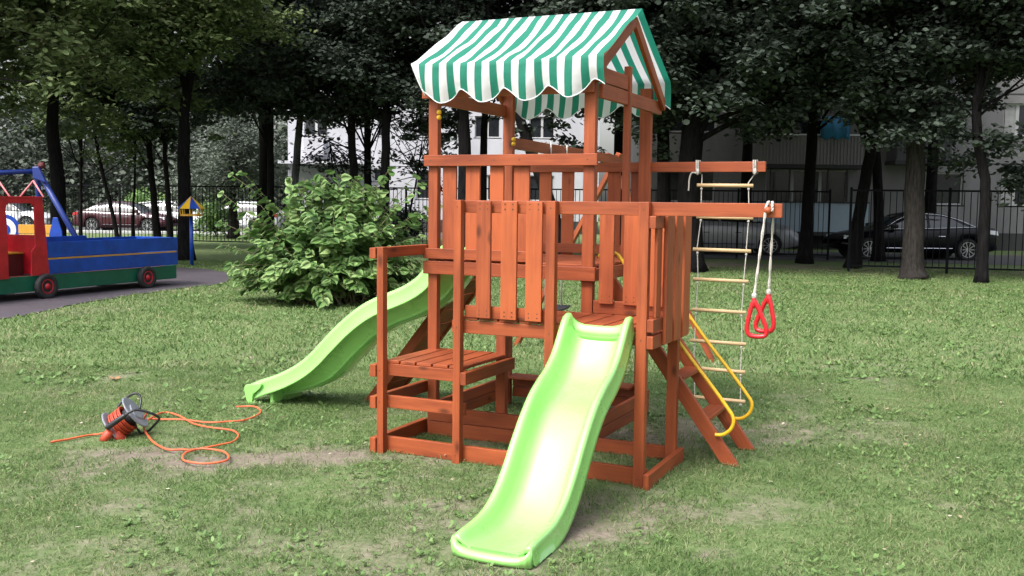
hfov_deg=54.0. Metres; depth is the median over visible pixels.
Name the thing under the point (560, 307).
swing
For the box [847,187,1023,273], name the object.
iron fence
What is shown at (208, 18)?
ash tree
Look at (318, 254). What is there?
bush
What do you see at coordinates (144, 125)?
young tree
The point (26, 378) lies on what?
clover
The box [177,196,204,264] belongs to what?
bird feeder
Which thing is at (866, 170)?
maple tree
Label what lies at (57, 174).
ash tree
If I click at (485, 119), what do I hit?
maple tree
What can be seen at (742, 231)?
parked car
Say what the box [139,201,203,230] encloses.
parked car
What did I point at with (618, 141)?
maple tree
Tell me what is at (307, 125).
window
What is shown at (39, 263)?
play truck
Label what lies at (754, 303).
gym ring
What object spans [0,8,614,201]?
sky
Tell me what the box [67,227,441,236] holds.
car park
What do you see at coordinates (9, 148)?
wood
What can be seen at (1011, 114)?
window
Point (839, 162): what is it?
apartment building
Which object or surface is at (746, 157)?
maple tree
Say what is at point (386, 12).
maple tree
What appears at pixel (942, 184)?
window
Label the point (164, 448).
cord
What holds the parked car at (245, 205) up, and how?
on the car park
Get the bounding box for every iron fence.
[0,183,830,259]
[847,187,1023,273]
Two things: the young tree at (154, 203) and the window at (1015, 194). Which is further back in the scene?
the window at (1015, 194)
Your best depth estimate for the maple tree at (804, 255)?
27.69 m
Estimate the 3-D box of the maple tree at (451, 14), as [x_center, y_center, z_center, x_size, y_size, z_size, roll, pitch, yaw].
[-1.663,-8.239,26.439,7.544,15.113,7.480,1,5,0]
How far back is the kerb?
44.87 m
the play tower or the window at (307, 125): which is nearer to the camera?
the play tower
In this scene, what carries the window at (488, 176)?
in the apartment building at (495, 138)
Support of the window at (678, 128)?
in the apartment building at (839, 162)
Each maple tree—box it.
[161,0,320,242]
[199,0,430,182]
[204,2,286,244]
[269,0,426,198]
[282,0,477,232]
[386,0,554,247]
[421,0,551,199]
[485,0,710,253]
[503,0,794,201]
[537,0,682,244]
[579,0,921,272]
[677,99,752,252]
[716,10,932,263]
[757,21,969,268]
[774,0,1023,279]
[859,0,1023,283]
[860,110,1013,260]
[921,0,1023,81]
[924,73,1012,257]
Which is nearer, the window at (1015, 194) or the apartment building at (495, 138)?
the window at (1015, 194)
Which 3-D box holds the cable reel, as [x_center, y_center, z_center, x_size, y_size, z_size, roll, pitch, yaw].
[-2.545,0.881,6.718,0.391,0.323,0.293,1,5,0]
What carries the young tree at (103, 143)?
on the lawn at (212, 251)
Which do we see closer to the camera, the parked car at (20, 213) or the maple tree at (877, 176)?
the maple tree at (877, 176)
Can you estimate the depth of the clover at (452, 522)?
5.12 m
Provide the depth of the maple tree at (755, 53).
21.82 m
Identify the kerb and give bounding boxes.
[67,230,243,234]
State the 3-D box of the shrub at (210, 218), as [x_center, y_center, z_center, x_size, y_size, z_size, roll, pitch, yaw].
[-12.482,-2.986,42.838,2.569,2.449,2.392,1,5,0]
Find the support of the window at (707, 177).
in the apartment building at (839, 162)
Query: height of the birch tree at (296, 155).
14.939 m
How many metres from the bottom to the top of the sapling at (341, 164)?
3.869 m
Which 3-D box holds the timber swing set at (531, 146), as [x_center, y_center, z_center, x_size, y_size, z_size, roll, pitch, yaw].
[0.473,-0.257,9.444,2.277,2.161,3.092,3,5,25]
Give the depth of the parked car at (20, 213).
46.78 m
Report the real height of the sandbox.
0.242 m
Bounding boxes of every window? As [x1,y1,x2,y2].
[305,119,328,136]
[373,169,391,182]
[415,170,428,199]
[473,116,499,138]
[487,175,489,199]
[530,117,554,138]
[530,175,553,200]
[669,100,718,133]
[670,172,714,202]
[765,170,845,202]
[767,102,844,133]
[924,172,963,206]
[941,103,965,136]
[998,173,1023,206]
[1003,103,1023,135]
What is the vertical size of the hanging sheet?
0.860 m
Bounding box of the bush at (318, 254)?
[215,166,442,307]
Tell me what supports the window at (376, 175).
in the apartment building at (495, 138)
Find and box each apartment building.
[278,0,599,234]
[630,71,1023,250]
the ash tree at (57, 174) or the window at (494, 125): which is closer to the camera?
the ash tree at (57, 174)
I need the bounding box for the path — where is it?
[0,267,233,318]
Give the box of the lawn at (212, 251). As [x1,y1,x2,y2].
[0,203,1023,575]
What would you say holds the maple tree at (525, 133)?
on the lawn at (212, 251)
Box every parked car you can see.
[6,203,49,224]
[73,201,177,230]
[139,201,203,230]
[193,201,285,231]
[702,218,798,255]
[823,212,997,260]
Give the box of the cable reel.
[100,392,159,441]
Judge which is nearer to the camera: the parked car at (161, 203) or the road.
the road
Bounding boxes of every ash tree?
[0,0,146,103]
[0,0,204,235]
[0,0,323,260]
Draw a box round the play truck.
[0,180,177,298]
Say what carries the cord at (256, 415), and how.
on the lawn at (212, 251)
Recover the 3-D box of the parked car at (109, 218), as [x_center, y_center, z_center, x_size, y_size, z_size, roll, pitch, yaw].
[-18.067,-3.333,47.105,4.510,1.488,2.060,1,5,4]
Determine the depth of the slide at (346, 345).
7.57 m
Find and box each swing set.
[0,162,77,235]
[514,138,714,361]
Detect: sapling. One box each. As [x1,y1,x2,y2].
[274,125,400,199]
[360,106,456,236]
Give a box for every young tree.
[1,48,166,235]
[4,55,148,236]
[59,70,235,236]
[89,68,196,235]
[91,48,228,236]
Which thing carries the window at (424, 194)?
in the apartment building at (495, 138)
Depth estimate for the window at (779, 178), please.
37.92 m
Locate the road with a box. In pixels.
[704,250,1023,264]
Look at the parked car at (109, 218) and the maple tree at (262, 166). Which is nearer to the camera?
the maple tree at (262, 166)
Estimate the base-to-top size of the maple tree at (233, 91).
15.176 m
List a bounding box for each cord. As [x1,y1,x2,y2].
[50,432,102,442]
[143,411,238,450]
[147,405,261,423]
[181,448,229,464]
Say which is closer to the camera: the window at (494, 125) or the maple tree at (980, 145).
the maple tree at (980, 145)
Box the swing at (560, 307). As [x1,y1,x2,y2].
[544,142,569,310]
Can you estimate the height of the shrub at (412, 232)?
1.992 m
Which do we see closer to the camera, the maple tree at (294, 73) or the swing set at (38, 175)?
the swing set at (38, 175)
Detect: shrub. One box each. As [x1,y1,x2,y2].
[124,186,164,202]
[193,193,248,236]
[390,199,427,240]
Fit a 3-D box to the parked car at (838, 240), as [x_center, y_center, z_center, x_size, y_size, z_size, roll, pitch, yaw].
[12.295,-1.627,31.162,4.880,1.508,2.150,1,5,-2]
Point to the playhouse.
(14, 226)
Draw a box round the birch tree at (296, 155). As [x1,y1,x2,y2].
[229,0,322,195]
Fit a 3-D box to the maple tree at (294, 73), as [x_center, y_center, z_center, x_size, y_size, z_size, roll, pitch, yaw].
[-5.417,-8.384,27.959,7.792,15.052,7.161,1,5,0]
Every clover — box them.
[0,276,1023,416]
[0,406,1023,575]
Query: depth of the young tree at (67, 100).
30.72 m
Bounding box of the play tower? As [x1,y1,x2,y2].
[365,9,782,489]
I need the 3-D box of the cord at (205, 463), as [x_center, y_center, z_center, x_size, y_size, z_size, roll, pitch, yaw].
[-1.881,1.034,6.184,0.316,0.018,0.354,1,5,0]
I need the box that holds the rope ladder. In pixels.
[688,160,757,405]
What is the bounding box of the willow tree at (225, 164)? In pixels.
[152,87,293,238]
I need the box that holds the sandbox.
[428,373,648,443]
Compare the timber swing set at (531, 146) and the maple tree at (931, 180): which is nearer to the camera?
the timber swing set at (531, 146)
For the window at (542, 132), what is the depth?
51.61 m
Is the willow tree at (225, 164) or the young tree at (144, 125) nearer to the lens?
the young tree at (144, 125)
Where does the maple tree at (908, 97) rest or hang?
on the lawn at (212, 251)
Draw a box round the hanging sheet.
[820,116,849,139]
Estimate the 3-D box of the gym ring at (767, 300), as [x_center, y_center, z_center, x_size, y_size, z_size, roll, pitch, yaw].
[1.386,-0.106,5.389,0.094,0.720,0.193,0,5,-10]
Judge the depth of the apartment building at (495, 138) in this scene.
51.60 m
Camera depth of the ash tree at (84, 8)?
20.77 m
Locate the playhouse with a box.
[6,215,62,236]
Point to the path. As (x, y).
(20, 304)
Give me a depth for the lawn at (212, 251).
5.99 m
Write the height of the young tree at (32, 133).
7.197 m
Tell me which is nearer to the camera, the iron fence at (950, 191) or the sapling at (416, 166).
the iron fence at (950, 191)
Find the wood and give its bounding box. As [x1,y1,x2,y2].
[0,39,287,227]
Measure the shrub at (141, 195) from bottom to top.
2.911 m
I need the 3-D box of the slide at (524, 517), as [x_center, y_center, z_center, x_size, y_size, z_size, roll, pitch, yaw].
[0.195,0.687,5.101,0.432,0.971,1.541,3,5,23]
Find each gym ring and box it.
[745,201,770,338]
[754,201,775,333]
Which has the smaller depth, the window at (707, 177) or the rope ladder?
the rope ladder
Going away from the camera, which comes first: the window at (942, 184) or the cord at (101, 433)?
the cord at (101, 433)
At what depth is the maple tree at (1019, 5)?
20.74 m
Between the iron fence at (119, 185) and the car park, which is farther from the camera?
the car park
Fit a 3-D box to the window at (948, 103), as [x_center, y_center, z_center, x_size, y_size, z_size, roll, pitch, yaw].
[16.151,-6.314,37.669,1.910,1.270,0.170,1,5,0]
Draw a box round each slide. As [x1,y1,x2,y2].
[244,246,473,403]
[451,312,634,568]
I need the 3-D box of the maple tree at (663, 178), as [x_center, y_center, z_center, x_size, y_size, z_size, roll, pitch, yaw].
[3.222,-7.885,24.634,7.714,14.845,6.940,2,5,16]
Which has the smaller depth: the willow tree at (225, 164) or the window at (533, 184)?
the willow tree at (225, 164)

